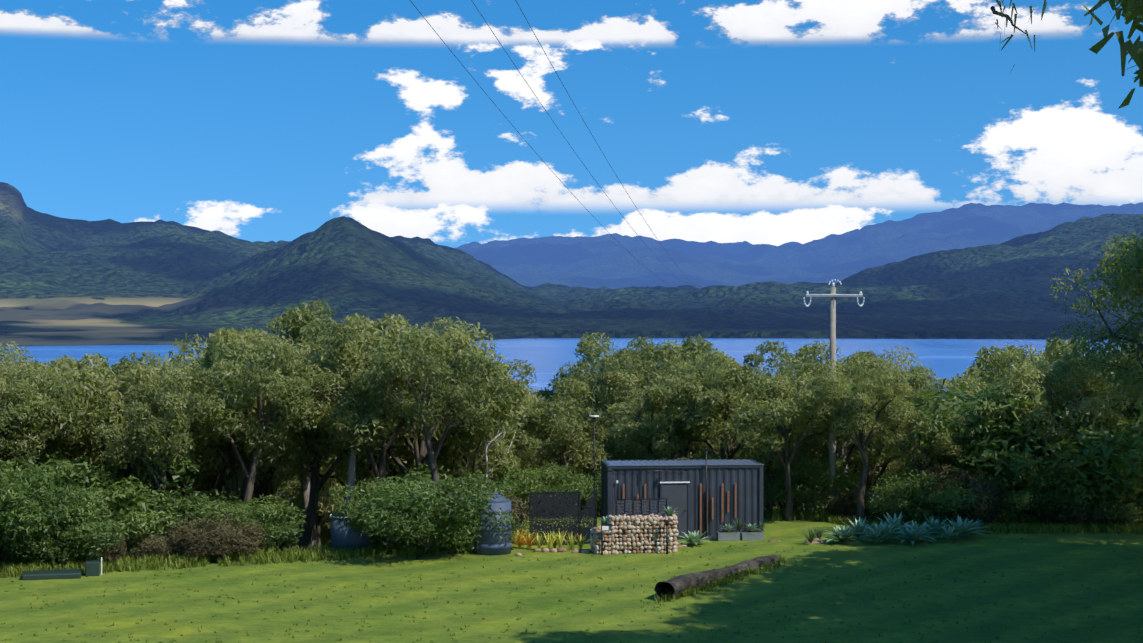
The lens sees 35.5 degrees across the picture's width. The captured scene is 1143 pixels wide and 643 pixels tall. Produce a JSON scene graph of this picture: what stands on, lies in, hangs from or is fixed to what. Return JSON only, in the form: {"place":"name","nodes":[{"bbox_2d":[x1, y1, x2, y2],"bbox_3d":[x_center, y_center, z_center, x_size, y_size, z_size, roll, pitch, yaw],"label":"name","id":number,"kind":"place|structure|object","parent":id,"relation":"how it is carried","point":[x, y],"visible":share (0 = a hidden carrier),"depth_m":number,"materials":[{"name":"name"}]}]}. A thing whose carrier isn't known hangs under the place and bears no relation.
{"place":"outdoors","nodes":[
{"label":"outdoors","id":0,"kind":"place"},
{"bbox_2d":[0,182,1142,642],"bbox_3d":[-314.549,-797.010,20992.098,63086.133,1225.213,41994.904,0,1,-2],"label":"terrain","id":1,"kind":"structure","parent":0,"point":[974,272],"depth_m":2252.72,"materials":[{"name":"green plant"}]},
{"bbox_2d":[0,452,71,546],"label":"bush","id":2,"kind":"object","parent":1,"relation":"on","point":[23,487],"visible":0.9,"depth_m":60.56,"materials":[{"name":"green plant"}]},
{"bbox_2d":[0,356,71,475],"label":"tree","id":3,"kind":"object","parent":1,"relation":"on","point":[14,380],"visible":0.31,"depth_m":65.48,"materials":[{"name":"green plant"}]},
{"bbox_2d":[0,378,88,464],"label":"tree","id":4,"kind":"object","parent":1,"relation":"on","point":[24,392],"visible":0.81,"depth_m":64.60,"materials":[{"name":"green plant"}]},
{"bbox_2d":[0,341,89,460],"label":"tree","id":5,"kind":"object","parent":1,"relation":"on","point":[3,365],"visible":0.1,"depth_m":69.90,"materials":[{"name":"green plant"}]},
{"bbox_2d":[6,522,104,563],"bbox_3d":[-17.867,7.900,62.587,3.496,2.073,3.944,0,1,-6],"label":"bush","id":6,"kind":"object","parent":1,"relation":"on","point":[67,550],"visible":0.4,"depth_m":61.46,"materials":[{"name":"green plant"}]},
{"bbox_2d":[0,480,118,566],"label":"bush","id":7,"kind":"object","parent":1,"relation":"on","point":[6,549],"visible":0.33,"depth_m":61.40,"materials":[{"name":"green plant"}]},
{"bbox_2d":[21,557,101,579],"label":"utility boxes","id":8,"kind":"object","parent":1,"relation":"on","point":[91,568],"visible":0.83,"depth_m":59.48,"materials":[{"name":"green paint"}]},
{"bbox_2d":[0,485,128,565],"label":"bush","id":9,"kind":"object","parent":1,"relation":"on","point":[91,510],"visible":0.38,"depth_m":61.68,"materials":[{"name":"green plant"}]},
{"bbox_2d":[0,444,128,562],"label":"bush","id":10,"kind":"object","parent":1,"relation":"on","point":[88,482],"visible":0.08,"depth_m":66.12,"materials":[{"name":"green plant"}]},
{"bbox_2d":[0,461,148,565],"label":"bush","id":11,"kind":"object","parent":1,"relation":"on","point":[115,486],"visible":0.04,"depth_m":64.96,"materials":[{"name":"green plant"}]},
{"bbox_2d":[0,440,201,565],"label":"bush","id":12,"kind":"object","parent":1,"relation":"on","point":[78,469],"visible":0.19,"depth_m":66.03,"materials":[{"name":"green plant"}]},
{"bbox_2d":[79,533,126,563],"bbox_3d":[-16.200,8.085,62.401,1.600,1.550,1.982,0,1,31],"label":"bush","id":13,"kind":"object","parent":1,"relation":"on","point":[121,551],"visible":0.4,"depth_m":62.10,"materials":[{"name":"green plant"}]},
{"bbox_2d":[29,353,213,555],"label":"tree","id":14,"kind":"object","parent":1,"relation":"on","point":[87,374],"visible":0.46,"depth_m":68.52,"materials":[{"name":"green plant"}]},
{"bbox_2d":[67,350,216,559],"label":"tree","id":15,"kind":"object","parent":1,"relation":"on","point":[199,477],"visible":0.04,"depth_m":80.68,"materials":[{"name":"green plant"}]},
{"bbox_2d":[64,360,240,487],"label":"tree","id":16,"kind":"object","parent":1,"relation":"on","point":[88,448],"visible":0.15,"depth_m":70.32,"materials":[{"name":"green plant"}]},
{"bbox_2d":[130,535,185,557],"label":"bush","id":17,"kind":"object","parent":1,"relation":"on","point":[162,545],"visible":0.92,"depth_m":63.68,"materials":[{"name":"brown plant"}]},
{"bbox_2d":[93,368,227,557],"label":"tree","id":18,"kind":"object","parent":1,"relation":"on","point":[176,406],"visible":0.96,"depth_m":66.06,"materials":[{"name":"green plant"}]},
{"bbox_2d":[81,468,261,564],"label":"bush","id":19,"kind":"object","parent":1,"relation":"on","point":[203,496],"visible":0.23,"depth_m":66.37,"materials":[{"name":"green plant"}]},
{"bbox_2d":[109,353,246,497],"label":"tree","id":20,"kind":"object","parent":1,"relation":"on","point":[170,475],"visible":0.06,"depth_m":75.56,"materials":[{"name":"green plant"}]},
{"bbox_2d":[110,489,258,559],"bbox_3d":[-14.333,7.719,65.416,5.504,3.156,3.939,0,1,5],"label":"bush","id":21,"kind":"object","parent":1,"relation":"on","point":[142,524],"visible":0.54,"depth_m":64.69,"materials":[{"name":"green plant"}]},
{"bbox_2d":[163,510,255,556],"bbox_3d":[-12.952,7.858,63.922,4.225,2.132,2.509,1,1,39],"label":"bush","id":22,"kind":"object","parent":1,"relation":"on","point":[209,525],"visible":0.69,"depth_m":63.47,"materials":[{"name":"brown plant"}]},
{"bbox_2d":[168,327,257,491],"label":"tree","id":23,"kind":"object","parent":1,"relation":"on","point":[205,354],"depth_m":84.87,"materials":[{"name":"green plant"}]},
{"bbox_2d":[180,523,268,558],"bbox_3d":[-12.328,7.999,63.658,3.233,1.703,3.266,0,1,-29],"label":"bush","id":24,"kind":"object","parent":1,"relation":"on","point":[251,533],"visible":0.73,"depth_m":63.04,"materials":[{"name":"brown plant"}]},
{"bbox_2d":[153,494,307,554],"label":"bush","id":25,"kind":"object","parent":1,"relation":"on","point":[269,510],"visible":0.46,"depth_m":65.61,"materials":[{"name":"green plant"}]},
{"bbox_2d":[155,338,315,501],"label":"tree","id":26,"kind":"object","parent":1,"relation":"on","point":[233,464],"visible":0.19,"depth_m":72.75,"materials":[{"name":"green plant"}]},
{"bbox_2d":[154,337,320,550],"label":"tree","id":27,"kind":"object","parent":1,"relation":"on","point":[259,427],"visible":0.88,"depth_m":68.10,"materials":[{"name":"green plant"}]},
{"bbox_2d":[207,326,334,549],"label":"tree","id":28,"kind":"object","parent":1,"relation":"on","point":[262,488],"visible":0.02,"depth_m":77.86,"materials":[{"name":"green plant"}]},
{"bbox_2d":[215,467,327,551],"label":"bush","id":29,"kind":"object","parent":1,"relation":"on","point":[271,489],"visible":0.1,"depth_m":103.88,"materials":[{"name":"green plant"}]},
{"bbox_2d":[246,435,347,544],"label":"tree","id":30,"kind":"object","parent":1,"relation":"on","point":[318,521],"visible":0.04,"depth_m":98.44,"materials":[{"name":"green plant"}]},
{"bbox_2d":[204,298,397,548],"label":"tree","id":31,"kind":"object","parent":1,"relation":"on","point":[295,320],"visible":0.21,"depth_m":86.63,"materials":[{"name":"green plant"}]},
{"bbox_2d":[205,317,417,550],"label":"tree","id":32,"kind":"object","parent":1,"relation":"on","point":[318,449],"visible":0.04,"depth_m":75.46,"materials":[{"name":"green plant"}]},
{"bbox_2d":[272,482,375,545],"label":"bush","id":33,"kind":"object","parent":1,"relation":"on","point":[325,531],"visible":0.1,"depth_m":101.16,"materials":[{"name":"green plant"}]},
{"bbox_2d":[330,512,371,552],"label":"water tank","id":34,"kind":"object","parent":1,"relation":"on","point":[342,535],"visible":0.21,"depth_m":65.65,"materials":[{"name":"blue metal"}]},
{"bbox_2d":[317,451,388,520],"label":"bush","id":35,"kind":"object","parent":1,"relation":"on","point":[329,506],"visible":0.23,"depth_m":90.24,"materials":[{"name":"green plant"}]},
{"bbox_2d":[271,337,438,511],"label":"tree","id":36,"kind":"object","parent":1,"relation":"on","point":[351,356],"visible":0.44,"depth_m":70.85,"materials":[{"name":"green plant"}]},
{"bbox_2d":[275,429,444,501],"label":"tree","id":37,"kind":"object","parent":1,"relation":"on","point":[407,460],"visible":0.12,"depth_m":77.18,"materials":[{"name":"green plant"}]},
{"bbox_2d":[329,477,444,554],"bbox_3d":[-6.477,7.237,64.867,3.896,3.027,4.534,0,1,24],"label":"bush","id":38,"kind":"object","parent":1,"relation":"on","point":[361,489],"visible":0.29,"depth_m":64.14,"materials":[{"name":"green plant"}]},
{"bbox_2d":[283,321,495,544],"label":"tree","id":39,"kind":"object","parent":1,"relation":"on","point":[340,425],"visible":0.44,"depth_m":69.93,"materials":[{"name":"green plant"}]},
{"bbox_2d":[295,317,501,543],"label":"tree","id":40,"kind":"object","parent":1,"relation":"on","point":[442,322],"visible":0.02,"depth_m":78.10,"materials":[{"name":"green plant"}]},
{"bbox_2d":[304,313,537,486],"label":"tree","id":41,"kind":"object","parent":1,"relation":"on","point":[369,336],"visible":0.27,"depth_m":74.88,"materials":[{"name":"green plant"}]},
{"bbox_2d":[347,471,518,559],"bbox_3d":[-5.243,7.112,63.973,5.892,3.363,5.024,0,1,-25],"label":"bush","id":42,"kind":"object","parent":1,"relation":"on","point":[401,526],"visible":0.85,"depth_m":62.68,"materials":[{"name":"green plant"}]},
{"bbox_2d":[357,329,515,540],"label":"tree","id":43,"kind":"object","parent":1,"relation":"on","point":[467,392],"visible":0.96,"depth_m":68.60,"materials":[{"name":"green plant"}]},
{"bbox_2d":[372,462,515,547],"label":"bush","id":44,"kind":"object","parent":1,"relation":"on","point":[418,467],"depth_m":72.83,"materials":[{"name":"green plant"}]},
{"bbox_2d":[371,359,536,540],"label":"tree","id":45,"kind":"object","parent":1,"relation":"on","point":[527,372],"visible":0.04,"depth_m":79.45,"materials":[{"name":"green plant"}]},
{"bbox_2d":[401,472,520,556],"bbox_3d":[-3.942,7.159,64.418,4.222,3.356,4.388,0,1,8],"label":"bush","id":46,"kind":"object","parent":1,"relation":"on","point":[454,538],"visible":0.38,"depth_m":63.69,"materials":[{"name":"green plant"}]},
{"bbox_2d":[418,406,521,536],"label":"tree","id":47,"kind":"object","parent":1,"relation":"on","point":[459,452],"visible":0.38,"depth_m":77.92,"materials":[{"name":"green plant"}]},
{"bbox_2d":[400,385,541,482],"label":"tree","id":48,"kind":"object","parent":1,"relation":"on","point":[523,440],"visible":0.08,"depth_m":84.42,"materials":[{"name":"green plant"}]},
{"bbox_2d":[474,492,513,555],"bbox_3d":[-2.843,7.376,65.361,1.467,2.225,1.374,0,1,-2],"label":"water tank","id":49,"kind":"object","parent":1,"relation":"on","point":[491,544],"visible":0.65,"depth_m":64.77,"materials":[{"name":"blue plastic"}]},
{"bbox_2d":[467,488,536,538],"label":"bush","id":50,"kind":"object","parent":1,"relation":"on","point":[518,515],"visible":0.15,"depth_m":67.87,"materials":[{"name":"green plant"}]},
{"bbox_2d":[490,462,568,507],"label":"bush","id":51,"kind":"object","parent":1,"relation":"on","point":[537,476],"visible":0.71,"depth_m":77.38,"materials":[{"name":"green plant"}]},
{"bbox_2d":[500,377,617,516],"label":"tree","id":52,"kind":"object","parent":1,"relation":"on","point":[572,392],"visible":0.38,"depth_m":91.09,"materials":[{"name":"green plant"}]},
{"bbox_2d":[529,485,596,544],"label":"fence","id":53,"kind":"object","parent":1,"relation":"on","point":[565,508],"visible":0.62,"depth_m":67.45,"materials":[{"name":"black metal"}]},
{"bbox_2d":[515,395,615,516],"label":"tree","id":54,"kind":"object","parent":1,"relation":"on","point":[562,438],"visible":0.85,"depth_m":86.33,"materials":[{"name":"green plant"}]},
{"bbox_2d":[534,465,600,514],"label":"bush","id":55,"kind":"object","parent":1,"relation":"on","point":[582,483],"visible":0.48,"depth_m":77.59,"materials":[{"name":"green plant"}]},
{"bbox_2d":[0,508,1142,642],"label":"grass tufts","id":56,"kind":"object","parent":1,"relation":"on","point":[14,570],"visible":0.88,"depth_m":62.62,"materials":[{"name":"green plant"}]},
{"bbox_2d":[547,332,630,440],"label":"tree","id":57,"kind":"object","parent":1,"relation":"on","point":[592,345],"visible":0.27,"depth_m":109.63,"materials":[{"name":"green plant"}]},
{"bbox_2d":[526,405,666,515],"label":"tree","id":58,"kind":"object","parent":1,"relation":"on","point":[611,451],"visible":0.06,"depth_m":98.15,"materials":[{"name":"green plant"}]},
{"bbox_2d":[564,343,659,456],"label":"tree","id":59,"kind":"object","parent":1,"relation":"on","point":[588,381],"visible":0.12,"depth_m":101.78,"materials":[{"name":"green plant"}]},
{"bbox_2d":[590,514,678,554],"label":"gabion wall","id":60,"kind":"structure","parent":1,"relation":"on","point":[620,542],"depth_m":65.02,"materials":[{"name":"stone"}]},
{"bbox_2d":[615,498,666,535],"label":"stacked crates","id":61,"kind":"object","parent":1,"relation":"on","point":[624,505],"visible":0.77,"depth_m":67.33,"materials":[{"name":"black metal"}]},
{"bbox_2d":[608,383,730,459],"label":"tree","id":62,"kind":"object","parent":1,"relation":"on","point":[637,427],"visible":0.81,"depth_m":79.53,"materials":[{"name":"green plant"}]},
{"bbox_2d":[598,340,746,459],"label":"tree","id":63,"kind":"object","parent":1,"relation":"on","point":[652,358],"visible":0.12,"depth_m":92.81,"materials":[{"name":"green plant"}]},
{"bbox_2d":[589,415,763,539],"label":"shed","id":64,"kind":"structure","parent":1,"relation":"on","point":[709,497],"depth_m":68.90,"materials":[{"name":"paint"}]},
{"bbox_2d":[599,336,759,459],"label":"tree","id":65,"kind":"object","parent":1,"relation":"on","point":[613,380],"visible":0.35,"depth_m":87.35,"materials":[{"name":"green plant"}]},
{"bbox_2d":[605,334,763,457],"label":"tree","id":66,"kind":"object","parent":1,"relation":"on","point":[699,344],"visible":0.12,"depth_m":95.31,"materials":[{"name":"green plant"}]},
{"bbox_2d":[647,448,759,461],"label":"bush","id":67,"kind":"object","parent":1,"relation":"on","point":[711,455],"visible":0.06,"depth_m":78.20,"materials":[{"name":"green plant"}]},
{"bbox_2d":[659,351,768,458],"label":"tree","id":68,"kind":"object","parent":1,"relation":"on","point":[714,396],"visible":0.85,"depth_m":77.04,"materials":[{"name":"green plant"}]},
{"bbox_2d":[654,555,780,598],"bbox_3d":[4.943,8.344,58.874,0.956,0.620,8.200,0,1,32],"label":"fallen log","id":69,"kind":"object","parent":1,"relation":"on","point":[680,583],"visible":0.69,"depth_m":57.66,"materials":[{"name":"brown wood"}]},
{"bbox_2d":[656,363,782,458],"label":"tree","id":70,"kind":"object","parent":1,"relation":"on","point":[730,451],"visible":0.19,"depth_m":80.65,"materials":[{"name":"green plant"}]},
{"bbox_2d":[410,0,1036,514],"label":"power pole","id":71,"kind":"object","parent":1,"relation":"on","point":[832,294],"visible":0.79,"depth_m":75.36,"materials":[{"name":"wood"}]},
{"bbox_2d":[716,531,763,540],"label":"raised planter beds","id":72,"kind":"object","parent":1,"relation":"on","point":[738,535],"visible":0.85,"depth_m":68.19,"materials":[{"name":"metal"}]},
{"bbox_2d":[700,393,849,510],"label":"tree","id":73,"kind":"object","parent":1,"relation":"on","point":[770,457],"visible":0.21,"depth_m":90.36,"materials":[{"name":"green plant"}]},
{"bbox_2d":[728,374,869,520],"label":"tree","id":74,"kind":"object","parent":1,"relation":"on","point":[790,403],"visible":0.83,"depth_m":73.45,"materials":[{"name":"green plant"}]},
{"bbox_2d":[763,452,860,514],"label":"bush","id":75,"kind":"object","parent":1,"relation":"on","point":[803,493],"visible":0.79,"depth_m":75.68,"materials":[{"name":"green plant"}]},
{"bbox_2d":[737,340,901,513],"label":"tree","id":76,"kind":"object","parent":1,"relation":"on","point":[767,349],"visible":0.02,"depth_m":99.26,"materials":[{"name":"green plant"}]},
{"bbox_2d":[779,365,880,512],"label":"tree","id":77,"kind":"object","parent":1,"relation":"on","point":[840,439],"visible":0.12,"depth_m":76.81,"materials":[{"name":"green plant"}]},
{"bbox_2d":[815,489,871,517],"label":"bush","id":78,"kind":"object","parent":1,"relation":"on","point":[851,504],"visible":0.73,"depth_m":74.78,"materials":[{"name":"green plant"}]},
{"bbox_2d":[755,340,936,518],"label":"tree","id":79,"kind":"object","parent":1,"relation":"on","point":[814,351],"visible":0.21,"depth_m":82.02,"materials":[{"name":"green plant"}]},
{"bbox_2d":[761,346,941,494],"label":"tree","id":80,"kind":"object","parent":1,"relation":"on","point":[912,370],"visible":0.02,"depth_m":103.49,"materials":[{"name":"green plant"}]},
{"bbox_2d":[792,353,927,517],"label":"tree","id":81,"kind":"object","parent":1,"relation":"on","point":[916,380],"visible":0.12,"depth_m":87.35,"materials":[{"name":"green plant"}]},
{"bbox_2d":[809,355,914,519],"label":"tree","id":82,"kind":"object","parent":1,"relation":"on","point":[871,381],"visible":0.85,"depth_m":72.21,"materials":[{"name":"green plant"}]},
{"bbox_2d":[790,350,954,520],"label":"tree","id":83,"kind":"object","parent":1,"relation":"on","point":[873,459],"visible":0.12,"depth_m":91.67,"materials":[{"name":"green plant"}]},
{"bbox_2d":[867,471,963,521],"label":"bush","id":84,"kind":"object","parent":1,"relation":"on","point":[889,486],"visible":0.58,"depth_m":71.71,"materials":[{"name":"green plant"}]},
{"bbox_2d":[875,397,975,522],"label":"tree","id":85,"kind":"object","parent":1,"relation":"on","point":[921,457],"visible":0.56,"depth_m":72.56,"materials":[{"name":"green plant"}]},
{"bbox_2d":[865,470,1004,527],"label":"bush","id":86,"kind":"object","parent":1,"relation":"on","point":[947,499],"visible":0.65,"depth_m":71.01,"materials":[{"name":"green plant"}]},
{"bbox_2d":[933,516,992,536],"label":"agave plant","id":87,"kind":"object","parent":1,"relation":"on","point":[964,527],"visible":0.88,"depth_m":66.87,"materials":[{"name":"green plant"}]},
{"bbox_2d":[917,461,1014,523],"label":"bush","id":88,"kind":"object","parent":1,"relation":"on","point":[972,479],"visible":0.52,"depth_m":70.84,"materials":[{"name":"green plant"}]},
{"bbox_2d":[940,377,999,414],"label":"tree","id":89,"kind":"object","parent":1,"relation":"on","point":[957,384],"depth_m":90.57,"materials":[{"name":"green plant"}]},
{"bbox_2d":[808,376,1142,523],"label":"tree","id":90,"kind":"object","parent":1,"relation":"on","point":[1105,449],"visible":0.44,"depth_m":71.30,"materials":[{"name":"green plant"}]},
{"bbox_2d":[942,359,1022,523],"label":"tree","id":91,"kind":"object","parent":1,"relation":"on","point":[974,371],"visible":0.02,"depth_m":113.63,"materials":[{"name":"green plant"}]},
{"bbox_2d":[945,408,1034,521],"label":"tree","id":92,"kind":"object","parent":1,"relation":"on","point":[1017,440],"visible":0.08,"depth_m":72.62,"materials":[{"name":"green plant"}]},
{"bbox_2d":[961,473,1050,526],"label":"bush","id":93,"kind":"object","parent":1,"relation":"on","point":[1018,499],"visible":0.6,"depth_m":70.84,"materials":[{"name":"green plant"}]},
{"bbox_2d":[973,344,1048,519],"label":"tree","id":94,"kind":"object","parent":1,"relation":"on","point":[987,356],"visible":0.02,"depth_m":104.49,"materials":[{"name":"green plant"}]},
{"bbox_2d":[979,0,1046,72],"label":"branch","id":95,"kind":"object","parent":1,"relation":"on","point":[998,13],"visible":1,"depth_m":14.55,"materials":[{"name":"green plant"}]},
{"bbox_2d":[911,409,1116,518],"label":"tree","id":96,"kind":"object","parent":1,"relation":"on","point":[961,463],"visible":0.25,"depth_m":72.17,"materials":[{"name":"green plant"}]},
{"bbox_2d":[974,336,1087,393],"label":"tree","id":97,"kind":"object","parent":1,"relation":"on","point":[1004,362],"visible":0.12,"depth_m":100.80,"materials":[{"name":"green plant"}]},
{"bbox_2d":[965,466,1123,525],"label":"bush","id":98,"kind":"object","parent":1,"relation":"on","point":[1083,496],"visible":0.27,"depth_m":70.35,"materials":[{"name":"green plant"}]},
{"bbox_2d":[973,352,1131,523],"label":"tree","id":99,"kind":"object","parent":1,"relation":"on","point":[1050,381],"visible":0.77,"depth_m":72.11,"materials":[{"name":"green plant"}]},
{"bbox_2d":[1001,445,1141,512],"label":"bush","id":100,"kind":"object","parent":1,"relation":"on","point":[1035,472],"visible":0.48,"depth_m":70.39,"materials":[{"name":"green plant"}]},
{"bbox_2d":[1011,452,1138,521],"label":"bush","id":101,"kind":"object","parent":1,"relation":"on","point":[1087,467],"visible":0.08,"depth_m":70.97,"materials":[{"name":"green plant"}]},
{"bbox_2d":[1045,232,1142,401],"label":"tree","id":102,"kind":"object","parent":1,"relation":"on","point":[1120,267],"visible":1,"depth_m":63.45,"materials":[{"name":"green plant"}]},
{"bbox_2d":[1059,343,1142,524],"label":"tree","id":103,"kind":"object","parent":1,"relation":"on","point":[1129,408],"visible":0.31,"depth_m":73.77,"materials":[{"name":"green plant"}]},
{"bbox_2d":[1083,0,1142,108],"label":"shade tree","id":104,"kind":"object","parent":1,"relation":"on","point":[1130,10],"visible":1,"depth_m":36.69,"materials":[{"name":"green plant"}]},
{"bbox_2d":[1086,477,1142,528],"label":"bush","id":105,"kind":"object","parent":1,"relation":"on","point":[1129,513],"visible":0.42,"depth_m":70.13,"materials":[{"name":"green plant"}]},
{"bbox_2d":[0,338,1142,501],"bbox_3d":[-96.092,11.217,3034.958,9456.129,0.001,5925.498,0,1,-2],"label":"lake water","id":106,"kind":"structure","parent":0,"point":[546,358],"depth_m":1650.16,"materials":[{"name":"blue liquid"}]},
{"bbox_2d":[0,0,1142,247],"label":"sky","id":107,"kind":"structure","parent":0,"point":[772,122],"materials":[{"name":"blue"}]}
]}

